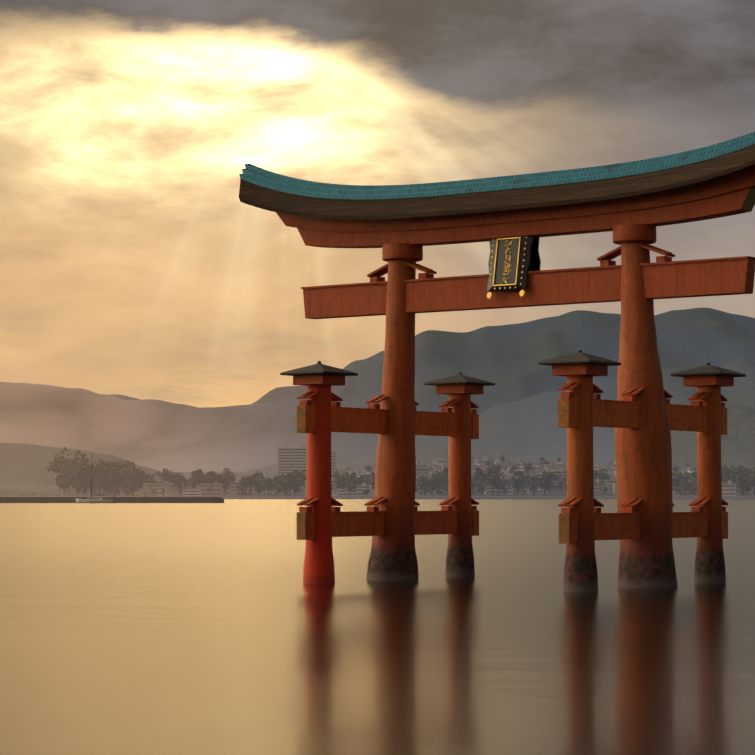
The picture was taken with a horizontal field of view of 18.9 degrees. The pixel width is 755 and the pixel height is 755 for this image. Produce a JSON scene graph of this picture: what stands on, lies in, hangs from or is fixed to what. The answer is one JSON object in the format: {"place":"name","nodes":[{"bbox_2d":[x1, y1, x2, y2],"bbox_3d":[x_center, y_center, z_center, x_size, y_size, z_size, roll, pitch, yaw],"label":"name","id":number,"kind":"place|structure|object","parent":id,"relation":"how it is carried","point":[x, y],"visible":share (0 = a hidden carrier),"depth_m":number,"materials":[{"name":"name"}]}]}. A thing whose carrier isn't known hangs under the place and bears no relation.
{"place":"outdoors","nodes":[
{"label":"outdoors","id":0,"kind":"place"},
{"bbox_2d":[0,497,223,502],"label":"breakwater","id":1,"kind":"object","parent":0,"point":[116,500],"depth_m":984.73,"materials":[{"name":"concrete"}]},
{"bbox_2d":[0,382,276,462],"bbox_3d":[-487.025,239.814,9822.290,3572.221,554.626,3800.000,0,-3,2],"label":"ridge hill","id":2,"kind":"structure","parent":0,"point":[79,419],"depth_m":9930.26,"materials":[{"name":"grey"}]},
{"bbox_2d":[111,386,306,407],"bbox_3d":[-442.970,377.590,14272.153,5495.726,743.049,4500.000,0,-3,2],"label":"distant mountains","id":3,"kind":"structure","parent":0,"point":[277,394],"depth_m":14936.27,"materials":[{"name":"grey"}]},
{"bbox_2d":[0,499,754,754],"bbox_3d":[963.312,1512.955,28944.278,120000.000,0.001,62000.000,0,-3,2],"label":"sea water","id":4,"kind":"structure","parent":0,"point":[174,629],"depth_m":48.56,"materials":[{"name":"brown liquid"}]},
{"bbox_2d":[76,453,113,502],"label":"moored yacht","id":5,"kind":"object","parent":4,"relation":"on","point":[94,500],"visible":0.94,"depth_m":973.04,"materials":[{"name":"white"}]},
{"bbox_2d":[239,131,754,591],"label":"torii gate","id":6,"kind":"structure","parent":4,"relation":"in","point":[631,205],"depth_m":80.89,"materials":[{"name":"painted wood"},{"name":"copper patina"},{"name":"black lacquer with gold"}]},
{"bbox_2d":[0,405,754,495],"bbox_3d":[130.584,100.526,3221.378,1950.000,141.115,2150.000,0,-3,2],"label":"shore terrain","id":7,"kind":"structure","parent":0,"point":[24,471],"depth_m":2763.08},
{"bbox_2d":[278,445,335,490],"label":"hotel building","id":8,"kind":"structure","parent":7,"relation":"on","point":[290,460],"depth_m":2452.22,"materials":[{"name":"grey concrete"}]},
{"bbox_2d":[0,496,754,498],"bbox_3d":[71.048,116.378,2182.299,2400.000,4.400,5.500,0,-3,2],"label":"shoreline","id":9,"kind":"structure","parent":7,"relation":"on","point":[472,497],"depth_m":2182.71,"materials":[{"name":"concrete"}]},
{"bbox_2d":[45,447,754,495],"bbox_3d":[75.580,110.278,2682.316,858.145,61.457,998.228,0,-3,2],"label":"shore trees","id":10,"kind":"object","parent":7,"relation":"on","point":[115,474],"visible":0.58,"depth_m":2219.76,"materials":[{"name":"green plant"}]},
{"bbox_2d":[55,456,753,495],"bbox_3d":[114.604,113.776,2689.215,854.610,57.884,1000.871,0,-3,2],"label":"town houses","id":11,"kind":"structure","parent":7,"relation":"on","point":[728,488],"depth_m":2224.91,"materials":[{"name":"grey"}]},
{"bbox_2d":[0,0,754,407],"label":"sky","id":12,"kind":"structure","parent":0,"point":[133,263],"materials":[{"name":"beige"}]},
{"bbox_2d":[134,307,754,472],"bbox_3d":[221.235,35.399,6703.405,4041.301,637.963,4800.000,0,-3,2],"label":"mountain","id":13,"kind":"structure","parent":0,"point":[505,359],"depth_m":6900.40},
{"bbox_2d":[336,357,754,466],"bbox_3d":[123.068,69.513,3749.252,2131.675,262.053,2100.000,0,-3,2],"label":"hill","id":14,"kind":"structure","parent":0,"point":[527,430],"depth_m":3692.61,"materials":[{"name":"grey"}]}
]}

